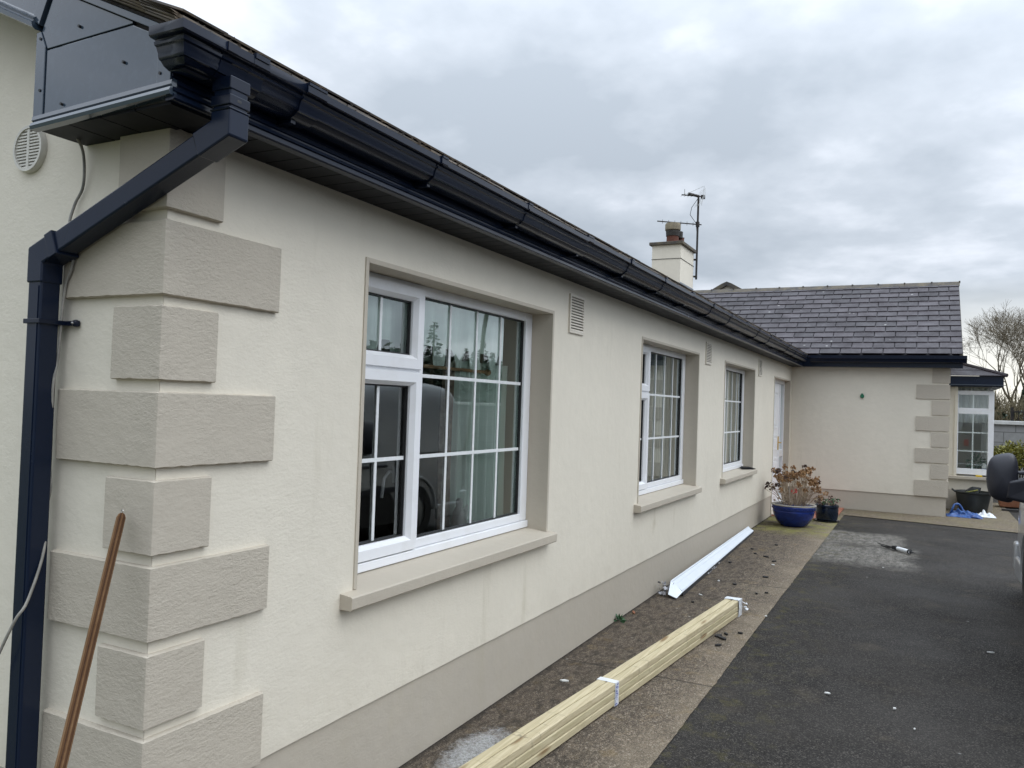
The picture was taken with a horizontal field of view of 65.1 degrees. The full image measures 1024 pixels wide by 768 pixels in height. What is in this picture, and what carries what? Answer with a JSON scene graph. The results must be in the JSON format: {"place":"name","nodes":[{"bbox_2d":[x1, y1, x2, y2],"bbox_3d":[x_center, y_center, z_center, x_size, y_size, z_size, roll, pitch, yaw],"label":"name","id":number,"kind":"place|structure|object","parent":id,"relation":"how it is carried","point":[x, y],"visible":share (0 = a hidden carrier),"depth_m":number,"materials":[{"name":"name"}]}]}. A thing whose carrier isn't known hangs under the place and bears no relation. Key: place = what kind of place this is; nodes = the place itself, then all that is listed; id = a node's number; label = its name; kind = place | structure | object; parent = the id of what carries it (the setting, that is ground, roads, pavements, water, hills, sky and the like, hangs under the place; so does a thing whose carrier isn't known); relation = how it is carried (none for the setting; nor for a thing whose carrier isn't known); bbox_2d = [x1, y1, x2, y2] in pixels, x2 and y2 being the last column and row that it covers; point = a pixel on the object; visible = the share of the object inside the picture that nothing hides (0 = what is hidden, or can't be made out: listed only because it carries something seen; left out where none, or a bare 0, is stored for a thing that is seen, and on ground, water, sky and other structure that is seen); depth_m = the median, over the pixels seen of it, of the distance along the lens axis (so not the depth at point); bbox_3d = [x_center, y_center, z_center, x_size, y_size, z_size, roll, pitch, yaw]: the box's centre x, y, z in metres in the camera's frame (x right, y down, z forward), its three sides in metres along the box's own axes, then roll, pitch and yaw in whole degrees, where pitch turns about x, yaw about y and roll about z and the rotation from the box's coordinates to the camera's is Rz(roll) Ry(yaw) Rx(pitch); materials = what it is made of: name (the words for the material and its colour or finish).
{"place":"outdoors","nodes":[
{"label":"outdoors","id":0,"kind":"place"},
{"bbox_2d":[452,498,467,525],"bbox_3d":[-0.277,0.715,4.366,0.134,0.190,0.108,3,-2,-31],"label":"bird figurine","id":1,"kind":"object","parent":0,"point":[460,515],"visible":0.72,"depth_m":4.34,"materials":[{"name":"grey ceramic"}]},
{"bbox_2d":[158,0,1023,418],"label":"sky","id":2,"kind":"structure","parent":0,"point":[829,142],"materials":[{"name":"grey"}]},
{"bbox_2d":[398,514,843,767],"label":"concrete path","id":3,"kind":"structure","parent":0,"point":[641,726],"depth_m":4.87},
{"bbox_2d":[54,509,125,767],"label":"wooden pole","id":4,"kind":"object","parent":3,"relation":"on","point":[67,738],"visible":1,"depth_m":2.16,"materials":[{"name":"brown wood"}]},
{"bbox_2d":[459,596,747,767],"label":"timber bundle","id":5,"kind":"object","parent":3,"relation":"on","point":[531,743],"visible":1,"depth_m":4.17,"materials":[{"name":"beige wood"}]},
{"bbox_2d":[614,614,626,622],"bbox_3d":[0.804,1.742,5.983,0.105,0.070,0.110,1,-2,27],"label":"weed","id":6,"kind":"object","parent":3,"relation":"on","point":[618,617],"visible":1,"depth_m":5.98,"materials":[{"name":"green plant"}]},
{"bbox_2d":[657,526,753,597],"bbox_3d":[2.223,1.824,8.565,0.217,0.147,4.073,1,-2,27],"label":"trim board","id":7,"kind":"object","parent":3,"relation":"on","point":[685,581],"depth_m":7.72,"materials":[{"name":"white plastic"}]},
{"bbox_2d":[771,501,815,527],"bbox_3d":[3.906,1.815,11.139,0.592,0.303,0.592,1,-2,27],"label":"flower pot","id":8,"kind":"object","parent":3,"relation":"on","point":[792,516],"visible":0.86,"depth_m":10.93,"materials":[{"name":"ceramic"}]},
{"bbox_2d":[764,464,827,506],"bbox_3d":[3.922,1.410,11.165,0.708,0.589,0.836,2,-1,-10],"label":"dead hydrangea","id":9,"kind":"object","parent":8,"relation":"on","point":[793,475],"visible":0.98,"depth_m":11.06,"materials":[{"name":"brown plant"}]},
{"bbox_2d":[814,503,839,522],"bbox_3d":[4.594,1.879,11.717,0.356,0.245,0.356,1,-2,27],"label":"flower pot","id":10,"kind":"object","parent":3,"relation":"on","point":[826,513],"visible":0.96,"depth_m":11.59,"materials":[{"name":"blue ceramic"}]},
{"bbox_2d":[813,495,840,505],"bbox_3d":[4.599,1.711,11.698,0.358,0.156,0.334,2,-1,-14],"label":"wilted plant","id":11,"kind":"object","parent":10,"relation":"on","point":[832,501],"visible":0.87,"depth_m":11.68,"materials":[{"name":"green plant"}]},
{"bbox_2d":[650,498,1023,767],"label":"driveway","id":12,"kind":"structure","parent":0,"point":[858,632],"depth_m":5.14,"materials":[{"name":"grey asphalt"}]},
{"bbox_2d":[878,543,913,553],"bbox_3d":[4.499,1.925,9.429,0.093,0.056,0.641,2,-1,-8],"label":"caulking gun","id":13,"kind":"object","parent":12,"relation":"on","point":[898,548],"visible":1,"depth_m":9.35,"materials":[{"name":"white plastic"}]},
{"bbox_2d":[986,453,1023,607],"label":"parked van","id":14,"kind":"object","parent":12,"relation":"on","point":[1004,483],"visible":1,"depth_m":5.44,"materials":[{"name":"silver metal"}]},
{"bbox_2d":[994,407,1021,420],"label":"undergrowth","id":15,"kind":"object","parent":12,"relation":"on","point":[1003,413],"visible":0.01,"depth_m":23.06,"materials":[{"name":"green plant"}]},
{"bbox_2d":[993,439,1023,478],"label":"golden shrub","id":16,"kind":"object","parent":12,"relation":"on","point":[1018,452],"visible":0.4,"depth_m":16.10,"materials":[{"name":"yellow plant"}]},
{"bbox_2d":[998,500,1019,507],"bbox_3d":[8.926,2.093,14.383,0.410,0.205,0.380,1,-2,27],"label":"terracotta trough","id":17,"kind":"object","parent":12,"relation":"on","point":[1014,504],"visible":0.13,"depth_m":14.25,"materials":[{"name":"orange ceramic"}]},
{"bbox_2d":[1001,508,1018,511],"bbox_3d":[8.566,2.166,13.760,0.300,0.034,0.070,1,-2,27],"label":"wood offcut","id":18,"kind":"object","parent":12,"relation":"on","point":[1012,510],"visible":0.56,"depth_m":13.75,"materials":[{"name":"wood"}]},
{"bbox_2d":[1010,407,1023,420],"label":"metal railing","id":19,"kind":"object","parent":12,"relation":"on","point":[1012,414],"visible":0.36,"depth_m":18.65,"materials":[{"name":"metal"}]},
{"bbox_2d":[840,503,1017,532],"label":"concrete path","id":20,"kind":"structure","parent":0,"point":[1006,521],"depth_m":12.38,"materials":[{"name":"beige concrete"}]},
{"bbox_2d":[946,508,982,518],"bbox_3d":[7.219,2.043,12.808,0.535,0.132,0.446,1,-2,27],"label":"blue cloth","id":21,"kind":"object","parent":20,"relation":"on","point":[958,512],"visible":0.98,"depth_m":12.70,"materials":[{"name":"blue fabric"}]},
{"bbox_2d":[949,503,963,512],"bbox_3d":[7.123,1.995,12.837,0.229,0.186,0.075,2,-1,12],"label":"blue strap","id":22,"kind":"object","parent":21,"relation":"on","point":[953,505],"visible":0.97,"depth_m":12.83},
{"bbox_2d":[951,488,990,513],"bbox_3d":[7.711,1.958,13.459,0.605,0.372,0.570,1,-2,27],"label":"builders tub","id":23,"kind":"object","parent":20,"relation":"on","point":[978,503],"visible":0.76,"depth_m":13.26,"materials":[{"name":"black plastic"}]},
{"bbox_2d":[963,487,980,492],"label":"offcuts","id":24,"kind":"object","parent":23,"relation":"in","point":[974,489],"visible":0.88,"depth_m":13.37,"materials":[{"name":"black plastic"}]},
{"bbox_2d":[977,510,995,517],"bbox_3d":[7.588,2.069,12.876,0.300,0.108,0.300,1,-2,27],"label":"plastic sheet","id":25,"kind":"object","parent":20,"relation":"on","point":[985,514],"visible":0.8,"depth_m":12.81,"materials":[{"name":"white plastic"}]},
{"bbox_2d":[966,452,986,468],"bbox_3d":[8.135,1.384,14.069,0.352,0.413,0.356,3,-2,-28],"label":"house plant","id":26,"kind":"object","parent":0,"point":[978,466],"visible":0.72,"depth_m":14.03,"materials":[{"name":"green plant"}]},
{"bbox_3d":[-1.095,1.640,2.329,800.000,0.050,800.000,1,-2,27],"label":"ground","id":27,"kind":"structure","parent":0,"visible":0},
{"bbox_2d":[0,0,1007,767],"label":"bungalow","id":28,"kind":"object","parent":27,"relation":"on","point":[238,424],"visible":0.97,"depth_m":2.96,"materials":[{"name":"beige paint"}]},
{"bbox_2d":[0,139,85,653],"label":"loose cable","id":29,"kind":"object","parent":28,"relation":"hanging from","point":[52,388],"visible":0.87,"depth_m":2.53,"materials":[{"name":"grey plastic"}]},
{"bbox_2d":[339,257,556,611],"bbox_3d":[-0.323,0.215,4.070,0.391,1.394,1.954,1,-2,27],"label":"window","id":30,"kind":"structure","parent":28,"relation":"in","point":[404,561],"depth_m":3.89,"materials":[{"name":"white plastic"}]},
{"bbox_2d":[423,364,490,375],"bbox_3d":[-0.473,-0.094,4.017,0.043,0.040,1.502,1,-2,27],"label":"curtain pole","id":31,"kind":"object","parent":28,"relation":"attached to","point":[486,372],"visible":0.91,"depth_m":4.35,"materials":[{"name":"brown wood"}]},
{"bbox_2d":[435,359,454,529],"bbox_3d":[-0.353,0.331,4.335,0.041,0.930,0.111,1,-2,39],"label":"curtain","id":32,"kind":"object","parent":31,"relation":"hanging from","point":[440,460],"visible":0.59,"depth_m":4.31,"materials":[{"name":"grey fabric"}]},
{"bbox_2d":[450,360,507,526],"bbox_3d":[-0.192,0.344,4.641,0.057,0.930,0.600,1,-2,27],"label":"curtain","id":33,"kind":"object","parent":31,"relation":"hanging from","point":[483,463],"visible":0.72,"depth_m":4.66,"materials":[{"name":"white fabric"}]},
{"bbox_2d":[647,353,653,480],"bbox_3d":[1.310,0.301,7.583,0.062,1.240,1.240,1,-2,27],"label":"net curtain","id":34,"kind":"object","parent":28,"relation":"hanging from","point":[650,412],"visible":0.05,"depth_m":7.58,"materials":[{"name":"white fabric"}]},
{"bbox_2d":[634,336,701,512],"bbox_3d":[1.303,0.346,7.251,0.391,1.394,1.954,1,-2,27],"label":"window","id":35,"kind":"structure","parent":28,"relation":"in","point":[673,467],"depth_m":7.61,"materials":[{"name":"white plastic"}]},
{"bbox_2d":[657,186,705,279],"bbox_3d":[3.381,-3.061,16.059,1.015,1.900,0.305,2,-1,-11],"label":"television aerial","id":36,"kind":"object","parent":28,"relation":"attached to","point":[697,224],"visible":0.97,"depth_m":16.10,"materials":[{"name":"metal"}]},
{"bbox_2d":[713,282,740,289],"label":"gable","id":37,"kind":"structure","parent":28,"relation":"attached to","point":[726,285],"depth_m":19.43,"materials":[{"name":"beige paint"}]},
{"bbox_2d":[720,360,756,483],"bbox_3d":[2.679,0.458,9.943,0.391,1.394,1.954,1,-2,27],"label":"window","id":38,"kind":"structure","parent":28,"relation":"in","point":[739,380],"depth_m":10.47,"materials":[{"name":"white plastic"}]},
{"bbox_2d":[740,466,755,468],"bbox_3d":[3.080,1.100,10.551,0.089,0.042,0.424,1,-2,43],"label":"slate offcut","id":39,"kind":"object","parent":28,"relation":"on","point":[743,467],"visible":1,"depth_m":10.51,"materials":[{"name":"black stone"}]},
{"bbox_2d":[770,376,790,515],"bbox_3d":[4.237,0.986,12.890,0.240,2.163,1.643,1,-2,27],"label":"door","id":40,"kind":"structure","parent":28,"relation":"in","point":[781,413],"depth_m":13.46,"materials":[{"name":"white plastic"}]},
{"bbox_2d":[947,387,994,480],"bbox_3d":[8.297,0.880,14.693,0.880,1.580,2.210,1,-2,27],"label":"window","id":41,"kind":"structure","parent":28,"relation":"in","point":[987,429],"depth_m":13.84,"materials":[{"name":"white plastic"}]},
{"bbox_2d":[958,388,988,422],"bbox_3d":[7.984,0.373,14.037,0.600,0.600,0.040,1,-2,27],"label":"net curtain","id":42,"kind":"object","parent":28,"relation":"hanging from","point":[966,401],"visible":0.47,"depth_m":14.00,"materials":[{"name":"white fabric"}]},
{"bbox_2d":[962,302,1023,403],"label":"bare tree","id":43,"kind":"object","parent":27,"relation":"on","point":[1004,337],"visible":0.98,"depth_m":27.41,"materials":[{"name":"brown plant"}]},
{"bbox_2d":[993,420,1023,477],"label":"block wall","id":44,"kind":"structure","parent":27,"relation":"on","point":[1011,431],"depth_m":17.58,"materials":[{"name":"concrete"}]},
{"bbox_2d":[994,385,1023,420],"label":"thicket","id":45,"kind":"object","parent":27,"relation":"on","point":[1003,407],"visible":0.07,"depth_m":23.35,"materials":[{"name":"brown plant"}]}
]}

